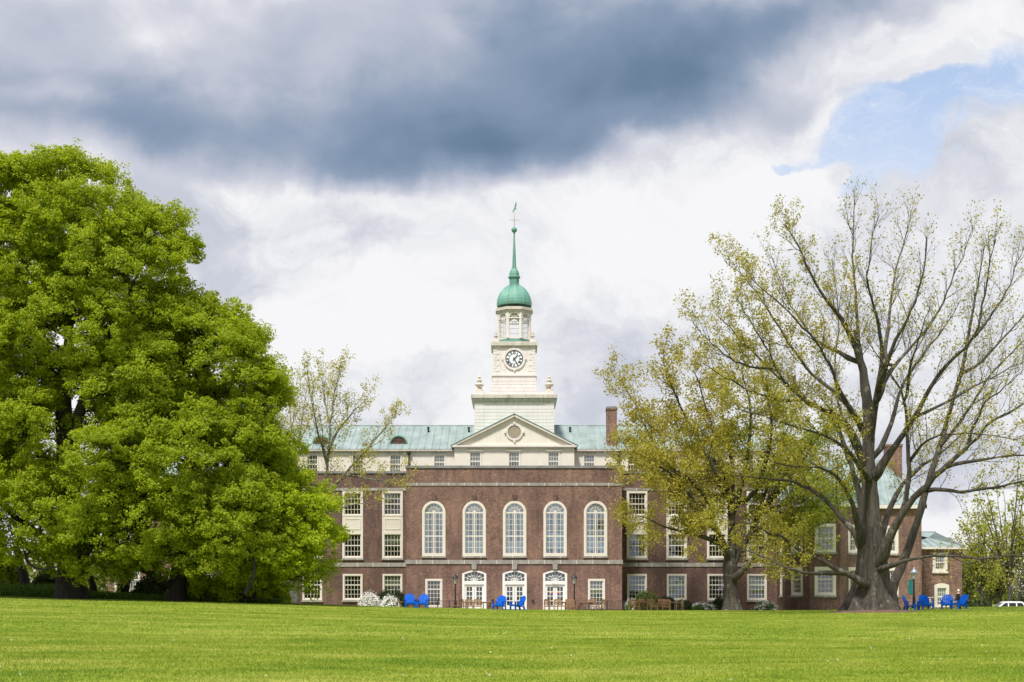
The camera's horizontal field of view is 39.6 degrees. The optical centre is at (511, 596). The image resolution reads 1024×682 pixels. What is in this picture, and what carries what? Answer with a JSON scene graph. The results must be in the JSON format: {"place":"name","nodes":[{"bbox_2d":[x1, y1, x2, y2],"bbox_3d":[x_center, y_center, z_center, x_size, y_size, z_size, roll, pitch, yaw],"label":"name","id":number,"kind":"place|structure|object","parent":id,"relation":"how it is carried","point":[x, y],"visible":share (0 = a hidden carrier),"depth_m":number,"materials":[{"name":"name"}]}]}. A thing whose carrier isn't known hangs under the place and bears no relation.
{"place":"outdoors","nodes":[
{"label":"outdoors","id":0,"kind":"place"},
{"bbox_2d":[0,593,1023,681],"bbox_3d":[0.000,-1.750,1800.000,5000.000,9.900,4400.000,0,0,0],"label":"ground","id":1,"kind":"structure","parent":0,"point":[349,630],"depth_m":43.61,"materials":[{"name":"green plant"}]},
{"bbox_2d":[0,554,31,585],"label":"leafy bush","id":2,"kind":"object","parent":1,"relation":"on","point":[9,574],"visible":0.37,"depth_m":97.23,"materials":[{"name":"green plant"}]},
{"bbox_2d":[6,514,33,593],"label":"understory tree","id":3,"kind":"object","parent":1,"relation":"on","point":[23,576],"visible":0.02,"depth_m":95.74,"materials":[{"name":"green plant"}]},
{"bbox_2d":[31,570,56,586],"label":"leafy bush","id":4,"kind":"object","parent":1,"relation":"on","point":[43,578],"visible":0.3,"depth_m":98.03,"materials":[{"name":"green plant"}]},
{"bbox_2d":[84,542,118,592],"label":"understory tree","id":5,"kind":"object","parent":1,"relation":"on","point":[93,585],"visible":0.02,"depth_m":95.81,"materials":[{"name":"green plant"}]},
{"bbox_2d":[0,137,209,598],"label":"maple tree","id":6,"kind":"object","parent":1,"relation":"on","point":[44,207],"visible":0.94,"depth_m":88.40,"materials":[{"name":"green plant"}]},
{"bbox_2d":[116,514,163,594],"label":"understory tree","id":7,"kind":"object","parent":1,"relation":"on","point":[125,588],"visible":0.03,"depth_m":95.70,"materials":[{"name":"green plant"}]},
{"bbox_2d":[0,581,283,603],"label":"ground cover","id":8,"kind":"object","parent":1,"relation":"on","point":[12,590],"visible":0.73,"depth_m":93.39,"materials":[{"name":"green plant"}]},
{"bbox_2d":[129,575,167,596],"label":"leafy bush","id":9,"kind":"object","parent":1,"relation":"on","point":[147,585],"visible":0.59,"depth_m":94.98,"materials":[{"name":"green plant"}]},
{"bbox_2d":[108,461,223,592],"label":"corner pavilion","id":10,"kind":"structure","parent":1,"relation":"on","point":[132,581],"depth_m":120.41,"materials":[{"name":"brick"}]},
{"bbox_2d":[37,287,301,600],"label":"maple tree","id":11,"kind":"object","parent":1,"relation":"on","point":[226,419],"visible":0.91,"depth_m":88.73,"materials":[{"name":"green plant"}]},
{"bbox_2d":[163,578,216,600],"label":"leafy bush","id":12,"kind":"object","parent":1,"relation":"on","point":[190,595],"visible":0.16,"depth_m":93.93,"materials":[{"name":"green plant"}]},
{"bbox_2d":[174,429,354,602],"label":"maple tree","id":13,"kind":"object","parent":1,"relation":"on","point":[281,565],"visible":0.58,"depth_m":91.11,"materials":[{"name":"green plant"}]},
{"bbox_2d":[274,582,291,602],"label":"leafy bush","id":14,"kind":"object","parent":1,"relation":"on","point":[286,598],"visible":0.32,"depth_m":98.27,"materials":[{"name":"green plant"}]},
{"bbox_2d":[274,345,427,603],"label":"sparse tree","id":15,"kind":"object","parent":1,"relation":"on","point":[295,598],"visible":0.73,"depth_m":107.38,"materials":[{"name":"green plant"}]},
{"bbox_2d":[357,590,380,605],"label":"azalea bush","id":16,"kind":"object","parent":1,"relation":"on","point":[369,599],"visible":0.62,"depth_m":102.55,"materials":[{"name":"white plant"}]},
{"bbox_2d":[380,594,400,606],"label":"azalea bush","id":17,"kind":"object","parent":1,"relation":"on","point":[389,601],"visible":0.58,"depth_m":102.14,"materials":[{"name":"white plant"}]},
{"bbox_2d":[375,588,407,606],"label":"yew hedge","id":18,"kind":"object","parent":1,"relation":"on","point":[400,596],"visible":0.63,"depth_m":118.49,"materials":[{"name":"green plant"}]},
{"bbox_2d":[403,594,416,607],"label":"adirondack chair","id":19,"kind":"object","parent":1,"relation":"on","point":[411,600],"visible":0.93,"depth_m":95.29,"materials":[{"name":"blue plastic"}]},
{"bbox_2d":[416,594,428,607],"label":"adirondack chair","id":20,"kind":"object","parent":1,"relation":"on","point":[422,598],"visible":0.92,"depth_m":95.29,"materials":[{"name":"blue plastic"}]},
{"bbox_2d":[491,595,507,609],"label":"adirondack chair","id":21,"kind":"object","parent":1,"relation":"on","point":[501,601],"visible":0.94,"depth_m":94.22,"materials":[{"name":"blue plastic"}]},
{"bbox_2d":[510,596,525,609],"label":"adirondack chair","id":22,"kind":"object","parent":1,"relation":"on","point":[522,601],"visible":0.92,"depth_m":94.03,"materials":[{"name":"blue plastic"}]},
{"bbox_2d":[23,537,1023,603],"bbox_3d":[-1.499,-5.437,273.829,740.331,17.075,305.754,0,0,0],"label":"distant wood","id":23,"kind":"object","parent":1,"relation":"on","point":[32,574],"depth_m":308.82,"materials":[{"name":"green plant"}]},
{"bbox_2d":[282,203,776,609],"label":"brick hall","id":24,"kind":"structure","parent":1,"relation":"on","point":[512,497],"depth_m":123.95,"materials":[{"name":"brick"}]},
{"bbox_2d":[302,578,322,601],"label":"window","id":25,"kind":"structure","parent":24,"relation":"in","point":[304,599],"depth_m":123.94,"materials":[{"name":"white glass"}]},
{"bbox_2d":[306,454,318,470],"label":"window","id":26,"kind":"structure","parent":24,"relation":"in","point":[315,457],"depth_m":125.55,"materials":[{"name":"white glass"}]},
{"bbox_2d":[342,491,362,515],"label":"window","id":27,"kind":"structure","parent":24,"relation":"in","point":[343,493],"depth_m":124.03,"materials":[{"name":"white glass"}]},
{"bbox_2d":[342,574,362,601],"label":"window","id":28,"kind":"structure","parent":24,"relation":"in","point":[354,599],"depth_m":123.94,"materials":[{"name":"white wood"}]},
{"bbox_2d":[342,532,363,559],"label":"window","id":29,"kind":"structure","parent":24,"relation":"in","point":[344,557],"depth_m":123.94,"materials":[{"name":"white wood"}]},
{"bbox_2d":[352,454,363,470],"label":"window","id":30,"kind":"structure","parent":24,"relation":"in","point":[353,455],"depth_m":125.55,"materials":[{"name":"white glass"}]},
{"bbox_2d":[382,491,402,515],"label":"window","id":31,"kind":"structure","parent":24,"relation":"in","point":[393,495],"depth_m":124.06,"materials":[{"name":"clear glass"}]},
{"bbox_2d":[381,532,403,559],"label":"window","id":32,"kind":"structure","parent":24,"relation":"in","point":[387,537],"depth_m":124.03,"materials":[{"name":"white wood"}]},
{"bbox_2d":[383,574,401,591],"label":"window","id":33,"kind":"structure","parent":24,"relation":"in","point":[389,580],"depth_m":124.06,"materials":[{"name":"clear glass"}]},
{"bbox_2d":[389,454,401,470],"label":"window","id":34,"kind":"structure","parent":24,"relation":"in","point":[397,458],"depth_m":125.55,"materials":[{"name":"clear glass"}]},
{"bbox_2d":[421,501,445,557],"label":"window","id":35,"kind":"structure","parent":24,"relation":"in","point":[434,507],"depth_m":120.04,"materials":[{"name":"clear glass"}]},
{"bbox_2d":[425,579,442,607],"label":"window","id":36,"kind":"structure","parent":24,"relation":"in","point":[426,580],"depth_m":119.95,"materials":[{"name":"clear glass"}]},
{"bbox_2d":[433,454,445,465],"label":"window","id":37,"kind":"structure","parent":24,"relation":"in","point":[438,459],"depth_m":125.55,"materials":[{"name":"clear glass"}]},
{"bbox_2d":[462,570,485,608],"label":"french door","id":38,"kind":"structure","parent":24,"relation":"in","point":[474,583],"depth_m":120.04,"materials":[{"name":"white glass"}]},
{"bbox_2d":[462,501,486,557],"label":"window","id":39,"kind":"structure","parent":24,"relation":"in","point":[476,548],"depth_m":120.07,"materials":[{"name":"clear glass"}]},
{"bbox_2d":[469,451,481,465],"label":"window","id":40,"kind":"structure","parent":24,"relation":"in","point":[475,457],"depth_m":123.24,"materials":[{"name":"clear glass"}]},
{"bbox_2d":[508,451,519,465],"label":"window","id":41,"kind":"structure","parent":24,"relation":"in","point":[513,456],"depth_m":123.24,"materials":[{"name":"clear glass"}]},
{"bbox_2d":[502,501,526,557],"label":"window","id":42,"kind":"structure","parent":24,"relation":"in","point":[514,549],"depth_m":120.07,"materials":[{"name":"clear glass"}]},
{"bbox_2d":[503,570,526,608],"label":"french door","id":43,"kind":"structure","parent":24,"relation":"in","point":[514,583],"depth_m":120.04,"materials":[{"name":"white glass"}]},
{"bbox_2d":[547,451,559,465],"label":"window","id":44,"kind":"structure","parent":24,"relation":"in","point":[553,457],"depth_m":123.24,"materials":[{"name":"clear glass"}]},
{"bbox_2d":[543,501,566,557],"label":"window","id":45,"kind":"structure","parent":24,"relation":"in","point":[554,540],"depth_m":120.07,"materials":[{"name":"white glass"}]},
{"bbox_2d":[543,570,566,609],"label":"french door","id":46,"kind":"structure","parent":24,"relation":"in","point":[554,583],"depth_m":120.04,"materials":[{"name":"white glass"}]},
{"bbox_2d":[583,454,594,465],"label":"window","id":47,"kind":"structure","parent":24,"relation":"in","point":[588,459],"depth_m":125.55,"materials":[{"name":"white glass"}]},
{"bbox_2d":[583,501,607,557],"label":"window","id":48,"kind":"structure","parent":24,"relation":"in","point":[595,539],"depth_m":120.07,"materials":[{"name":"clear glass"}]},
{"bbox_2d":[587,579,605,608],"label":"window","id":49,"kind":"structure","parent":24,"relation":"in","point":[595,586],"depth_m":120.04,"materials":[{"name":"white glass"}]},
{"bbox_2d":[626,574,646,600],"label":"window","id":50,"kind":"structure","parent":24,"relation":"in","point":[645,575],"depth_m":123.94,"materials":[{"name":"white glass"}]},
{"bbox_2d":[627,491,646,515],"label":"window","id":51,"kind":"structure","parent":24,"relation":"in","point":[628,492],"depth_m":124.03,"materials":[{"name":"white wood"}]},
{"bbox_2d":[626,532,647,559],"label":"window","id":52,"kind":"structure","parent":24,"relation":"in","point":[629,540],"depth_m":124.03,"materials":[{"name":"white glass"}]},
{"bbox_2d":[666,492,686,515],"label":"window","id":53,"kind":"structure","parent":24,"relation":"in","point":[685,492],"depth_m":124.03,"materials":[{"name":"white wood"}]},
{"bbox_2d":[666,532,687,559],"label":"window","id":54,"kind":"structure","parent":24,"relation":"in","point":[670,540],"depth_m":123.94,"materials":[{"name":"white wood"}]},
{"bbox_2d":[667,574,686,601],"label":"window","id":55,"kind":"structure","parent":24,"relation":"in","point":[673,580],"depth_m":124.06,"materials":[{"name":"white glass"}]},
{"bbox_2d":[707,574,723,601],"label":"window","id":56,"kind":"structure","parent":24,"relation":"in","point":[709,599],"depth_m":123.94,"materials":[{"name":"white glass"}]},
{"bbox_2d":[706,532,727,559],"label":"window","id":57,"kind":"structure","parent":24,"relation":"in","point":[715,557],"depth_m":123.94,"materials":[{"name":"white wood"}]},
{"bbox_2d":[747,491,766,514],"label":"window","id":58,"kind":"structure","parent":24,"relation":"in","point":[749,502],"depth_m":124.03,"materials":[{"name":"white glass"}]},
{"bbox_2d":[746,532,767,559],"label":"window","id":59,"kind":"structure","parent":24,"relation":"in","point":[748,557],"depth_m":123.94,"materials":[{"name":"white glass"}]},
{"bbox_2d":[746,574,767,601],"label":"window","id":60,"kind":"structure","parent":24,"relation":"in","point":[758,582],"depth_m":124.06,"materials":[{"name":"white glass"}]},
{"bbox_2d":[625,597,633,609],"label":"azalea bush","id":61,"kind":"object","parent":1,"relation":"on","point":[627,606],"visible":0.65,"depth_m":114.76,"materials":[{"name":"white plant"}]},
{"bbox_2d":[691,601,714,610],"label":"azalea bush","id":62,"kind":"object","parent":1,"relation":"on","point":[704,606],"visible":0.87,"depth_m":115.54,"materials":[{"name":"white plant"}]},
{"bbox_2d":[711,596,723,609],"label":"yew bush","id":63,"kind":"object","parent":1,"relation":"on","point":[717,603],"visible":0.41,"depth_m":117.87,"materials":[{"name":"green plant"}]},
{"bbox_2d":[592,321,862,610],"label":"spring tree","id":64,"kind":"object","parent":1,"relation":"on","point":[654,475],"visible":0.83,"depth_m":109.73,"materials":[{"name":"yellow plant"}]},
{"bbox_2d":[753,597,781,610],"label":"azalea bush","id":65,"kind":"object","parent":1,"relation":"on","point":[765,605],"visible":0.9,"depth_m":115.49,"materials":[{"name":"white plant"}]},
{"bbox_2d":[665,172,1023,610],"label":"oak tree","id":66,"kind":"object","parent":1,"relation":"on","point":[874,586],"visible":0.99,"depth_m":85.70,"materials":[{"name":"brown plant"}]},
{"bbox_2d":[776,444,926,609],"bbox_3d":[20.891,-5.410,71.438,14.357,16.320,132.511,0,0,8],"label":"corner pavilion","id":67,"kind":"structure","parent":1,"relation":"on","point":[818,592],"depth_m":119.98,"materials":[{"name":"brick"}]},
{"bbox_2d":[790,567,802,596],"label":"window","id":68,"kind":"structure","parent":67,"relation":"in","point":[793,594],"depth_m":118.44,"materials":[{"name":"white glass"}]},
{"bbox_2d":[814,567,836,596],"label":"window","id":69,"kind":"structure","parent":67,"relation":"in","point":[817,594],"depth_m":116.54,"materials":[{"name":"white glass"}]},
{"bbox_2d":[814,524,836,553],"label":"window","id":70,"kind":"structure","parent":67,"relation":"in","point":[832,551],"depth_m":116.54,"materials":[{"name":"white glass"}]},
{"bbox_2d":[848,567,855,591],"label":"window","id":71,"kind":"structure","parent":67,"relation":"in","point":[850,569],"depth_m":117.92,"materials":[{"name":"white glass"}]},
{"bbox_2d":[848,525,856,554],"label":"window","id":72,"kind":"structure","parent":67,"relation":"in","point":[851,552],"depth_m":118.18,"materials":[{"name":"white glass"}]},
{"bbox_2d":[887,526,898,554],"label":"window","id":73,"kind":"structure","parent":67,"relation":"in","point":[895,552],"depth_m":120.15,"materials":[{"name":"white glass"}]},
{"bbox_2d":[824,609,921,612],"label":"mulch","id":74,"kind":"object","parent":1,"relation":"on","point":[870,611],"visible":0.61,"depth_m":85.35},
{"bbox_2d":[902,595,919,610],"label":"adirondack chair","id":75,"kind":"object","parent":1,"relation":"on","point":[907,606],"visible":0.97,"depth_m":90.44,"materials":[{"name":"blue plastic"}]},
{"bbox_2d":[909,568,917,607],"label":"street lamp","id":76,"kind":"object","parent":1,"relation":"on","point":[913,572],"visible":0.89,"depth_m":96.46,"materials":[{"name":"black metal"}]},
{"bbox_2d":[918,595,933,609],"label":"adirondack chair","id":77,"kind":"object","parent":1,"relation":"on","point":[923,600],"visible":0.98,"depth_m":91.78,"materials":[{"name":"blue plastic"}]},
{"bbox_2d":[925,597,956,607],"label":"picnic table","id":78,"kind":"object","parent":1,"relation":"on","point":[930,601],"visible":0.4,"depth_m":96.61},
{"bbox_2d":[922,531,966,607],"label":"brick block","id":79,"kind":"structure","parent":1,"relation":"on","point":[931,585],"depth_m":124.50,"materials":[{"name":"red brick"}]},
{"bbox_2d":[932,553,947,572],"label":"window","id":80,"kind":"structure","parent":79,"relation":"in","point":[935,570],"depth_m":124.45,"materials":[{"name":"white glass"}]},
{"bbox_2d":[934,583,948,607],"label":"window","id":81,"kind":"structure","parent":79,"relation":"in","point":[941,589],"depth_m":124.45,"materials":[{"name":"glass"}]},
{"bbox_2d":[940,594,953,608],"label":"adirondack chair","id":82,"kind":"object","parent":1,"relation":"on","point":[944,601],"visible":0.94,"depth_m":91.78,"materials":[{"name":"blue plastic"}]},
{"bbox_2d":[949,594,967,608],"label":"adirondack chair","id":83,"kind":"object","parent":1,"relation":"on","point":[963,600],"visible":0.94,"depth_m":90.98,"materials":[{"name":"blue plastic"}]},
{"bbox_2d":[962,598,990,606],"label":"clipped hedge","id":84,"kind":"object","parent":1,"relation":"on","point":[972,603],"visible":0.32,"depth_m":157.13,"materials":[{"name":"green plant"}]},
{"bbox_2d":[962,537,992,600],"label":"background tree","id":85,"kind":"object","parent":1,"relation":"on","point":[968,586],"visible":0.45,"depth_m":209.57,"materials":[{"name":"green plant"}]},
{"bbox_2d":[949,494,1009,600],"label":"background tree","id":86,"kind":"object","parent":1,"relation":"on","point":[980,576],"visible":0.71,"depth_m":189.78,"materials":[{"name":"green plant"}]},
{"bbox_2d":[958,442,1023,600],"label":"background tree","id":87,"kind":"object","parent":1,"relation":"on","point":[995,534],"visible":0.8,"depth_m":174.83,"materials":[{"name":"green plant"}]},
{"bbox_2d":[974,560,1017,605],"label":"background tree","id":88,"kind":"object","parent":1,"relation":"on","point":[989,595],"visible":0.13,"depth_m":234.71,"materials":[{"name":"green plant"}]},
{"bbox_2d":[985,540,1021,603],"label":"background tree","id":89,"kind":"object","parent":1,"relation":"on","point":[999,587],"visible":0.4,"depth_m":214.59,"materials":[{"name":"green plant"}]},
{"bbox_2d":[993,601,1023,606],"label":"parked car","id":90,"kind":"object","parent":1,"relation":"on","point":[1011,603],"visible":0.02,"depth_m":164.24,"materials":[{"name":"paint"}]},
{"bbox_2d":[1005,555,1023,601],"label":"blossom tree","id":91,"kind":"object","parent":1,"relation":"on","point":[1020,593],"visible":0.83,"depth_m":169.97,"materials":[{"name":"green plant"}]},
{"bbox_2d":[1008,523,1023,592],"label":"background tree","id":92,"kind":"object","parent":1,"relation":"on","point":[1020,537],"visible":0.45,"depth_m":200.03,"materials":[{"name":"green plant"}]},
{"bbox_2d":[0,0,1023,580],"label":"sky","id":93,"kind":"structure","parent":0,"point":[355,172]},
{"label":"terrace","id":94,"kind":"structure","parent":0,"visible":0},
{"bbox_2d":[425,600,461,607],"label":"iron railing","id":95,"kind":"object","parent":94,"relation":"on","point":[443,604],"visible":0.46,"depth_m":116.49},
{"bbox_2d":[452,574,457,607],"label":"street lamp","id":96,"kind":"object","parent":94,"relation":"on","point":[455,578],"visible":0.87,"depth_m":114.41,"materials":[{"name":"black metal"}]},
{"bbox_2d":[473,599,481,608],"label":"wooden armchair","id":97,"kind":"object","parent":94,"relation":"on","point":[477,601],"visible":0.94,"depth_m":110.74,"materials":[{"name":"brown wood"}]},
{"bbox_2d":[544,599,553,609],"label":"wooden armchair","id":98,"kind":"object","parent":94,"relation":"on","point":[546,601],"visible":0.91,"depth_m":111.58,"materials":[{"name":"brown wood"}]},
{"bbox_2d":[554,599,561,609],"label":"wooden armchair","id":99,"kind":"object","parent":94,"relation":"on","point":[557,601],"visible":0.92,"depth_m":110.34,"materials":[{"name":"brown wood"}]},
{"bbox_2d":[567,599,575,609],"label":"wooden armchair","id":100,"kind":"object","parent":94,"relation":"on","point":[571,601],"visible":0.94,"depth_m":110.75,"materials":[{"name":"brown wood"}]},
{"bbox_2d":[571,574,576,609],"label":"street lamp","id":101,"kind":"object","parent":94,"relation":"on","point":[574,578],"visible":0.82,"depth_m":114.41,"materials":[{"name":"black metal"}]},
{"bbox_2d":[588,599,596,609],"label":"wooden armchair","id":102,"kind":"object","parent":94,"relation":"on","point":[592,601],"visible":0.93,"depth_m":111.75,"materials":[{"name":"brown wood"}]},
{"bbox_2d":[570,601,622,609],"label":"iron railing","id":103,"kind":"object","parent":94,"relation":"on","point":[599,607],"visible":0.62,"depth_m":116.49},
{"bbox_2d":[629,599,639,609],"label":"wooden armchair","id":104,"kind":"object","parent":94,"relation":"on","point":[633,600],"visible":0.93,"depth_m":109.48,"materials":[{"name":"brown wood"}]},
{"bbox_2d":[635,589,660,610],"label":"yew bush","id":105,"kind":"object","parent":94,"relation":"on","point":[647,595],"visible":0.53,"depth_m":116.90,"materials":[{"name":"green plant"}]},
{"bbox_2d":[647,599,657,610],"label":"wooden armchair","id":106,"kind":"object","parent":94,"relation":"on","point":[650,602],"visible":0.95,"depth_m":109.91,"materials":[{"name":"brown wood"}]},
{"bbox_2d":[655,599,665,609],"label":"wooden armchair","id":107,"kind":"object","parent":94,"relation":"on","point":[663,602],"visible":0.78,"depth_m":112.14,"materials":[{"name":"brown wood"}]},
{"bbox_2d":[660,596,674,609],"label":"yew bush","id":108,"kind":"object","parent":94,"relation":"on","point":[671,599],"visible":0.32,"depth_m":118.33,"materials":[{"name":"green plant"}]},
{"bbox_2d":[677,599,691,610],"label":"yew bush","id":109,"kind":"object","parent":94,"relation":"on","point":[686,605],"visible":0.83,"depth_m":116.79,"materials":[{"name":"green plant"}]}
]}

